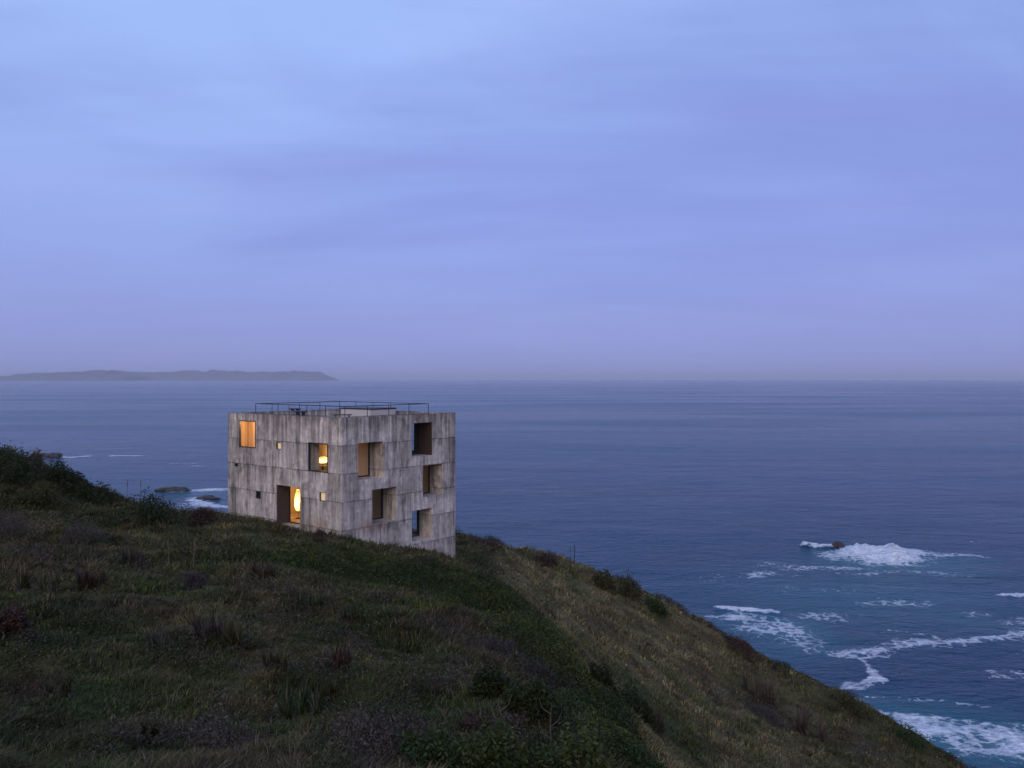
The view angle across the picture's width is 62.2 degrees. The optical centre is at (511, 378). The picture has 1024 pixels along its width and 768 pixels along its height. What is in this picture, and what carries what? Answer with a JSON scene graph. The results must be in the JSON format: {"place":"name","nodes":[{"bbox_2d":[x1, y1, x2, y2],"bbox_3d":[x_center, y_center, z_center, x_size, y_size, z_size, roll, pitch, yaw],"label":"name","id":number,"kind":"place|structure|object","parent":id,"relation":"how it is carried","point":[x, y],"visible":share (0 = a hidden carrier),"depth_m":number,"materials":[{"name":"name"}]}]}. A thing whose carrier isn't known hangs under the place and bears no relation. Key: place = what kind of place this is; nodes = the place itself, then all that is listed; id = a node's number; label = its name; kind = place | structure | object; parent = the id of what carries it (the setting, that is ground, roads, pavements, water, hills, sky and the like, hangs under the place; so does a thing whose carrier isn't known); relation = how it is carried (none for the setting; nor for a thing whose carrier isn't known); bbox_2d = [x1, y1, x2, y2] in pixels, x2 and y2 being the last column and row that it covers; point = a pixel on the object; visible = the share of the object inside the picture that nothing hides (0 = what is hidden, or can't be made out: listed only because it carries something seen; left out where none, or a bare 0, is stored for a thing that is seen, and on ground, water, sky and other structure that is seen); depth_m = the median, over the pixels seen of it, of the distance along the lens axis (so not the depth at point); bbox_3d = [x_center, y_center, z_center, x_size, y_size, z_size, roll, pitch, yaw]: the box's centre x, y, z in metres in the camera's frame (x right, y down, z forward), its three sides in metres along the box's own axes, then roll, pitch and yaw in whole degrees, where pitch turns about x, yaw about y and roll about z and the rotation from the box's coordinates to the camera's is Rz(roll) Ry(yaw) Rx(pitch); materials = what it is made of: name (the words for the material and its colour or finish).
{"place":"outdoors","nodes":[
{"label":"outdoors","id":0,"kind":"place"},
{"bbox_2d":[0,370,157,380],"bbox_3d":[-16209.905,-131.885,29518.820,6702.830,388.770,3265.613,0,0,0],"label":"headland","id":1,"kind":"structure","parent":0,"point":[101,375],"depth_m":28438.42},
{"bbox_2d":[127,369,337,380],"bbox_3d":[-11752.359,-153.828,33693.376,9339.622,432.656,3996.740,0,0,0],"label":"headland","id":2,"kind":"structure","parent":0,"point":[211,375],"depth_m":32308.44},
{"bbox_2d":[319,457,326,464],"bbox_3d":[-10.953,4.737,49.065,0.680,0.472,0.680,0,0,39],"label":"table lamp","id":3,"kind":"object","parent":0,"point":[322,460],"visible":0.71,"depth_m":48.83,"materials":[{"name":"paint"}]},
{"bbox_2d":[0,446,965,767],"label":"hillside","id":4,"kind":"structure","parent":0,"point":[704,636],"depth_m":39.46,"materials":[{"name":"green plant"}]},
{"bbox_2d":[0,601,40,641],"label":"red shrub","id":5,"kind":"object","parent":4,"relation":"on","point":[16,620],"visible":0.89,"depth_m":15.85,"materials":[{"name":"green plant"}]},
{"bbox_2d":[0,508,41,540],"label":"heather shrub","id":6,"kind":"object","parent":4,"relation":"on","point":[13,528],"visible":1,"depth_m":33.84,"materials":[{"name":"purple plant"}]},
{"bbox_2d":[0,440,46,484],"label":"skyline bush","id":7,"kind":"object","parent":4,"relation":"on","point":[8,462],"visible":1,"depth_m":48.37,"materials":[{"name":"green plant"}]},
{"bbox_2d":[29,447,45,469],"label":"dry bush","id":8,"kind":"object","parent":4,"relation":"on","point":[39,454],"visible":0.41,"depth_m":51.82,"materials":[{"name":"brown plant"}]},
{"bbox_2d":[14,562,62,594],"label":"tussock","id":9,"kind":"object","parent":4,"relation":"on","point":[24,582],"visible":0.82,"depth_m":23.08,"materials":[{"name":"green plant"}]},
{"bbox_2d":[7,481,80,511],"bbox_3d":[-25.569,6.436,46.046,3.355,1.950,3.119,0,0,0],"label":"skyline bush","id":10,"kind":"object","parent":4,"relation":"on","point":[33,496],"visible":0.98,"depth_m":45.78,"materials":[{"name":"green plant"}]},
{"bbox_2d":[39,675,75,697],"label":"tussock","id":11,"kind":"object","parent":4,"relation":"on","point":[65,689],"visible":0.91,"depth_m":13.53,"materials":[{"name":"green plant"}]},
{"bbox_2d":[38,456,97,497],"bbox_3d":[-26.335,5.879,50.388,3.205,2.661,2.836,0,0,-34],"label":"skyline bush","id":12,"kind":"object","parent":4,"relation":"on","point":[76,479],"visible":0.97,"depth_m":50.24,"materials":[{"name":"green plant"}]},
{"bbox_2d":[57,520,112,545],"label":"heather shrub","id":13,"kind":"object","parent":4,"relation":"on","point":[75,531],"visible":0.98,"depth_m":33.83,"materials":[{"name":"purple plant"}]},
{"bbox_2d":[72,559,108,591],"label":"tussock","id":14,"kind":"object","parent":4,"relation":"on","point":[87,579],"visible":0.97,"depth_m":24.36,"materials":[{"name":"brown plant"}]},
{"bbox_2d":[74,481,126,503],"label":"skyline bush","id":15,"kind":"object","parent":4,"relation":"on","point":[99,493],"visible":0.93,"depth_m":50.25,"materials":[{"name":"green plant"}]},
{"bbox_2d":[119,542,146,567],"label":"tussock","id":16,"kind":"object","parent":4,"relation":"on","point":[135,560],"visible":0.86,"depth_m":31.76,"materials":[{"name":"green plant"}]},
{"bbox_2d":[86,487,195,529],"bbox_3d":[-17.540,6.319,41.213,4.993,2.299,4.498,0,0,0],"label":"skyline bush","id":17,"kind":"object","parent":4,"relation":"on","point":[144,510],"visible":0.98,"depth_m":40.34,"materials":[{"name":"green plant"}]},
{"bbox_2d":[137,716,163,742],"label":"tussock","id":18,"kind":"object","parent":4,"relation":"on","point":[155,731],"visible":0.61,"depth_m":11.24,"materials":[{"name":"green plant"}]},
{"bbox_2d":[144,623,176,654],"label":"tussock","id":19,"kind":"object","parent":4,"relation":"on","point":[160,639],"visible":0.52,"depth_m":17.29,"materials":[{"name":"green plant"}]},
{"bbox_2d":[181,566,210,591],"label":"heather shrub","id":20,"kind":"object","parent":4,"relation":"on","point":[193,579],"visible":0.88,"depth_m":25.21,"materials":[{"name":"purple plant"}]},
{"bbox_2d":[183,506,219,526],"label":"skyline bush","id":21,"kind":"object","parent":4,"relation":"on","point":[198,513],"visible":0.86,"depth_m":44.25,"materials":[{"name":"brown plant"}]},
{"bbox_2d":[187,608,225,643],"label":"tussock","id":22,"kind":"object","parent":4,"relation":"on","point":[199,627],"visible":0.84,"depth_m":18.25,"materials":[{"name":"brown plant"}]},
{"bbox_2d":[218,610,246,651],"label":"tussock","id":23,"kind":"object","parent":4,"relation":"on","point":[232,637],"visible":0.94,"depth_m":17.97,"materials":[{"name":"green plant"}]},
{"bbox_2d":[247,559,275,581],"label":"tussock","id":24,"kind":"object","parent":4,"relation":"on","point":[270,572],"visible":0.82,"depth_m":27.12,"materials":[{"name":"brown plant"}]},
{"bbox_2d":[258,645,291,671],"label":"tussock","id":25,"kind":"object","parent":4,"relation":"on","point":[268,659],"visible":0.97,"depth_m":16.19,"materials":[{"name":"green plant"}]},
{"bbox_2d":[266,671,328,724],"bbox_3d":[-3.563,5.320,14.209,1.214,0.850,0.965,0,0,0],"label":"tussock","id":26,"kind":"object","parent":4,"relation":"on","point":[304,698],"visible":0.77,"depth_m":14.11,"materials":[{"name":"green plant"}]},
{"bbox_2d":[296,589,326,609],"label":"tussock","id":27,"kind":"object","parent":4,"relation":"on","point":[300,598],"visible":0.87,"depth_m":24.05,"materials":[{"name":"green plant"}]},
{"bbox_2d":[306,670,340,701],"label":"tussock","id":28,"kind":"object","parent":4,"relation":"on","point":[326,693],"visible":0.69,"depth_m":15.49,"materials":[{"name":"green plant"}]},
{"bbox_2d":[310,529,336,542],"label":"wall foot shrub","id":29,"kind":"object","parent":4,"relation":"on","point":[320,532],"visible":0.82,"depth_m":41.15,"materials":[{"name":"green plant"}]},
{"bbox_2d":[328,641,353,668],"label":"tussock","id":30,"kind":"object","parent":4,"relation":"on","point":[343,659],"visible":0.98,"depth_m":17.35,"materials":[{"name":"brown plant"}]},
{"bbox_2d":[228,401,454,557],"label":"concrete house","id":31,"kind":"structure","parent":4,"relation":"on","point":[377,479],"depth_m":47.97,"materials":[{"name":"concrete"}]},
{"bbox_2d":[239,420,255,447],"bbox_3d":[-15.498,3.231,49.770,1.644,1.581,0.102,0,0,39],"label":"window","id":32,"kind":"structure","parent":31,"relation":"in","point":[239,420],"depth_m":50.09,"materials":[{"name":"metal"}]},
{"bbox_2d":[256,491,260,498],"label":"window","id":33,"kind":"structure","parent":31,"relation":"in","point":[259,492],"depth_m":49.20,"materials":[{"name":"metal"}]},
{"bbox_2d":[289,486,299,523],"bbox_3d":[-11.952,7.094,47.942,2.157,2.231,0.144,0,0,39],"label":"glass door","id":34,"kind":"structure","parent":31,"relation":"in","point":[290,521],"depth_m":48.58,"materials":[{"name":"metal"}]},
{"bbox_2d":[294,490,299,518],"bbox_3d":[-12.576,7.364,49.960,0.480,1.696,0.480,0,0,39],"label":"floor lamp","id":35,"kind":"object","parent":31,"relation":"in","point":[297,499],"visible":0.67,"depth_m":49.78,"materials":[{"name":"paint"}]},
{"bbox_2d":[294,411,306,415],"bbox_3d":[-12.855,2.209,51.542,0.750,0.529,0.400,0,0,39],"label":"terrace bench","id":36,"kind":"object","parent":31,"relation":"on","point":[302,413],"visible":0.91,"depth_m":51.41,"materials":[{"name":"paint"}]},
{"bbox_2d":[308,442,327,472],"bbox_3d":[-10.413,4.219,45.652,1.656,1.556,0.102,0,0,39],"label":"window","id":37,"kind":"structure","parent":31,"relation":"in","point":[308,442],"depth_m":45.84,"materials":[{"name":"metal"}]},
{"bbox_2d":[320,492,324,500],"bbox_3d":[-10.116,6.306,45.468,0.494,0.481,0.092,0,0,39],"label":"window","id":38,"kind":"structure","parent":31,"relation":"in","point":[322,495],"depth_m":45.55,"materials":[{"name":"metal"}]},
{"bbox_2d":[358,442,369,476],"bbox_3d":[-8.535,4.419,46.650,0.102,1.982,1.807,0,0,39],"label":"window","id":39,"kind":"structure","parent":31,"relation":"in","point":[368,442],"depth_m":47.30,"materials":[{"name":"metal"}]},
{"bbox_2d":[372,488,382,519],"bbox_3d":[-7.921,6.956,47.436,0.102,1.881,1.806,0,0,39],"label":"window","id":40,"kind":"structure","parent":31,"relation":"in","point":[382,488],"depth_m":48.08,"materials":[{"name":"metal"}]},
{"bbox_2d":[412,423,418,454],"bbox_3d":[-6.049,3.488,49.652,0.102,1.919,1.657,0,0,39],"label":"window","id":41,"kind":"structure","parent":31,"relation":"in","point":[418,423],"depth_m":50.23,"materials":[{"name":"metal"}]},
{"bbox_2d":[412,510,418,536],"bbox_3d":[-6.049,8.406,49.652,0.102,1.757,1.657,0,0,39],"label":"window","id":42,"kind":"structure","parent":31,"relation":"in","point":[418,510],"depth_m":50.23,"materials":[{"name":"metal"}]},
{"bbox_2d":[423,465,429,493],"bbox_3d":[-5.475,5.931,50.329,0.102,1.831,1.632,0,0,39],"label":"window","id":43,"kind":"structure","parent":31,"relation":"in","point":[428,465],"depth_m":50.90,"materials":[{"name":"metal"}]},
{"bbox_2d":[338,600,364,623],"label":"tussock","id":44,"kind":"object","parent":4,"relation":"on","point":[343,613],"visible":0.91,"depth_m":23.09,"materials":[{"name":"green plant"}]},
{"bbox_2d":[410,554,444,568],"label":"wall foot shrub","id":45,"kind":"object","parent":4,"relation":"on","point":[428,559],"visible":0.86,"depth_m":39.58,"materials":[{"name":"green plant"}]},
{"bbox_2d":[389,722,466,767],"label":"foreground bush","id":46,"kind":"object","parent":4,"relation":"on","point":[416,747],"visible":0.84,"depth_m":10.82,"materials":[{"name":"green plant"}]},
{"bbox_2d":[267,537,669,767],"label":"scrub cover","id":47,"kind":"object","parent":4,"relation":"on","point":[630,750],"visible":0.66,"depth_m":24.70,"materials":[{"name":"green plant"}]},
{"bbox_2d":[459,711,479,738],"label":"red shrub","id":48,"kind":"object","parent":4,"relation":"on","point":[472,721],"visible":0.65,"depth_m":12.22,"materials":[{"name":"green plant"}]},
{"bbox_2d":[0,450,953,767],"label":"ground scrub","id":49,"kind":"object","parent":4,"relation":"on","point":[354,740],"visible":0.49,"depth_m":15.67,"materials":[{"name":"green plant"}]},
{"bbox_2d":[465,660,515,704],"bbox_3d":[-0.380,5.627,15.659,0.960,0.963,1.022,0,0,0],"label":"slope bush","id":50,"kind":"object","parent":4,"relation":"on","point":[490,682],"visible":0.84,"depth_m":15.43,"materials":[{"name":"green plant"}]},
{"bbox_2d":[465,536,520,561],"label":"ridge bush","id":51,"kind":"object","parent":4,"relation":"on","point":[488,543],"visible":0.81,"depth_m":75.12,"materials":[{"name":"green plant"}]},
{"bbox_2d":[454,717,532,767],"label":"foreground bush","id":52,"kind":"object","parent":4,"relation":"on","point":[491,748],"visible":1,"depth_m":10.76,"materials":[{"name":"green plant"}]},
{"bbox_2d":[472,634,519,660],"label":"heather shrub","id":53,"kind":"object","parent":4,"relation":"on","point":[502,649],"visible":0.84,"depth_m":22.60,"materials":[{"name":"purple plant"}]},
{"bbox_2d":[491,695,511,722],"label":"dead twig","id":54,"kind":"object","parent":4,"relation":"on","point":[500,710],"visible":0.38,"depth_m":11.50,"materials":[{"name":"wood"}]},
{"bbox_2d":[496,675,572,728],"bbox_3d":[0.357,5.034,13.323,1.224,0.798,0.880,0,0,0],"label":"slope bush","id":55,"kind":"object","parent":4,"relation":"on","point":[533,694],"visible":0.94,"depth_m":13.19,"materials":[{"name":"green plant"}]},
{"bbox_2d":[527,550,559,569],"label":"ridge bush","id":56,"kind":"object","parent":4,"relation":"on","point":[551,559],"visible":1,"depth_m":84.16,"materials":[{"name":"brown plant"}]},
{"bbox_2d":[515,650,580,694],"bbox_3d":[0.944,7.697,21.757,1.754,1.322,1.415,0,0,0],"label":"heather shrub","id":57,"kind":"object","parent":4,"relation":"on","point":[543,674],"visible":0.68,"depth_m":21.89,"materials":[{"name":"green plant"}]},
{"bbox_2d":[539,699,561,744],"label":"dead twig","id":58,"kind":"object","parent":4,"relation":"on","point":[550,724],"visible":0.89,"depth_m":11.90,"materials":[{"name":"wood"}]},
{"bbox_2d":[529,715,621,767],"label":"foreground bush","id":59,"kind":"object","parent":4,"relation":"on","point":[585,752],"visible":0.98,"depth_m":11.40,"materials":[{"name":"green plant"}]},
{"bbox_2d":[591,567,617,594],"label":"ridge bush","id":60,"kind":"object","parent":4,"relation":"on","point":[603,583],"visible":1,"depth_m":83.31,"materials":[{"name":"green plant"}]},
{"bbox_2d":[588,658,621,694],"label":"slope bush","id":61,"kind":"object","parent":4,"relation":"on","point":[604,676],"visible":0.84,"depth_m":24.61,"materials":[{"name":"green plant"}]},
{"bbox_2d":[616,569,646,600],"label":"ridge bush","id":62,"kind":"object","parent":4,"relation":"on","point":[630,586],"visible":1,"depth_m":84.61,"materials":[{"name":"green plant"}]},
{"bbox_2d":[613,679,663,737],"bbox_3d":[3.632,9.664,24.587,1.240,1.838,1.573,0,0,41],"label":"slope bush","id":63,"kind":"object","parent":4,"relation":"on","point":[645,711],"visible":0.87,"depth_m":24.43,"materials":[{"name":"green plant"}]},
{"bbox_2d":[638,690,675,745],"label":"tussock","id":64,"kind":"object","parent":4,"relation":"on","point":[661,721],"visible":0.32,"depth_m":37.44,"materials":[{"name":"green plant"}]},
{"bbox_2d":[645,591,669,617],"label":"ridge bush","id":65,"kind":"object","parent":4,"relation":"on","point":[658,607],"visible":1,"depth_m":84.01,"materials":[{"name":"green plant"}]},
{"bbox_2d":[455,527,976,767],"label":"rim scrub","id":66,"kind":"object","parent":4,"relation":"on","point":[950,756],"visible":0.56,"depth_m":85.47,"materials":[{"name":"green plant"}]},
{"bbox_2d":[722,629,765,664],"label":"ridge bush","id":67,"kind":"object","parent":4,"relation":"on","point":[738,644],"visible":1,"depth_m":84.77,"materials":[{"name":"brown plant"}]},
{"bbox_2d":[736,661,782,708],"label":"tussock","id":68,"kind":"object","parent":4,"relation":"on","point":[768,695],"visible":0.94,"depth_m":77.48,"materials":[{"name":"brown plant"}]},
{"bbox_2d":[740,696,791,732],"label":"red shrub","id":69,"kind":"object","parent":4,"relation":"on","point":[774,715],"visible":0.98,"depth_m":72.65,"materials":[{"name":"green plant"}]},
{"bbox_2d":[789,701,832,744],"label":"tussock","id":70,"kind":"object","parent":4,"relation":"on","point":[801,720],"visible":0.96,"depth_m":73.11,"materials":[{"name":"brown plant"}]},
{"bbox_2d":[828,686,878,723],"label":"ridge bush","id":71,"kind":"object","parent":4,"relation":"on","point":[850,704],"visible":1,"depth_m":79.55,"materials":[{"name":"green plant"}]},
{"bbox_2d":[892,719,935,754],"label":"ridge bush","id":72,"kind":"object","parent":4,"relation":"on","point":[904,734],"visible":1,"depth_m":77.03,"materials":[{"name":"green plant"}]},
{"bbox_2d":[0,379,1023,767],"bbox_3d":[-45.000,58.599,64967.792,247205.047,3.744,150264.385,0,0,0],"label":"sea","id":73,"kind":"structure","parent":0,"point":[736,507],"depth_m":467.72,"materials":[{"name":"liquid"}]},
{"bbox_2d":[45,452,62,457],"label":"sea rock","id":74,"kind":"object","parent":73,"relation":"in","point":[53,455],"visible":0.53,"depth_m":648.74,"materials":[{"name":"grey stone"}]},
{"bbox_2d":[153,486,191,491],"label":"sea rock","id":75,"kind":"object","parent":73,"relation":"in","point":[174,489],"visible":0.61,"depth_m":452.12,"materials":[{"name":"grey stone"}]},
{"bbox_2d":[195,495,220,499],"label":"sea rock","id":76,"kind":"object","parent":73,"relation":"in","point":[211,497],"visible":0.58,"depth_m":421.70,"materials":[{"name":"grey stone"}]},
{"bbox_2d":[832,541,844,547],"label":"sea rock","id":77,"kind":"object","parent":73,"relation":"in","point":[836,544],"visible":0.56,"depth_m":301.35,"materials":[{"name":"grey stone"}]},
{"bbox_2d":[0,0,1023,378],"label":"sky","id":78,"kind":"structure","parent":0,"point":[338,189],"materials":[{"name":"blue"}]}
]}

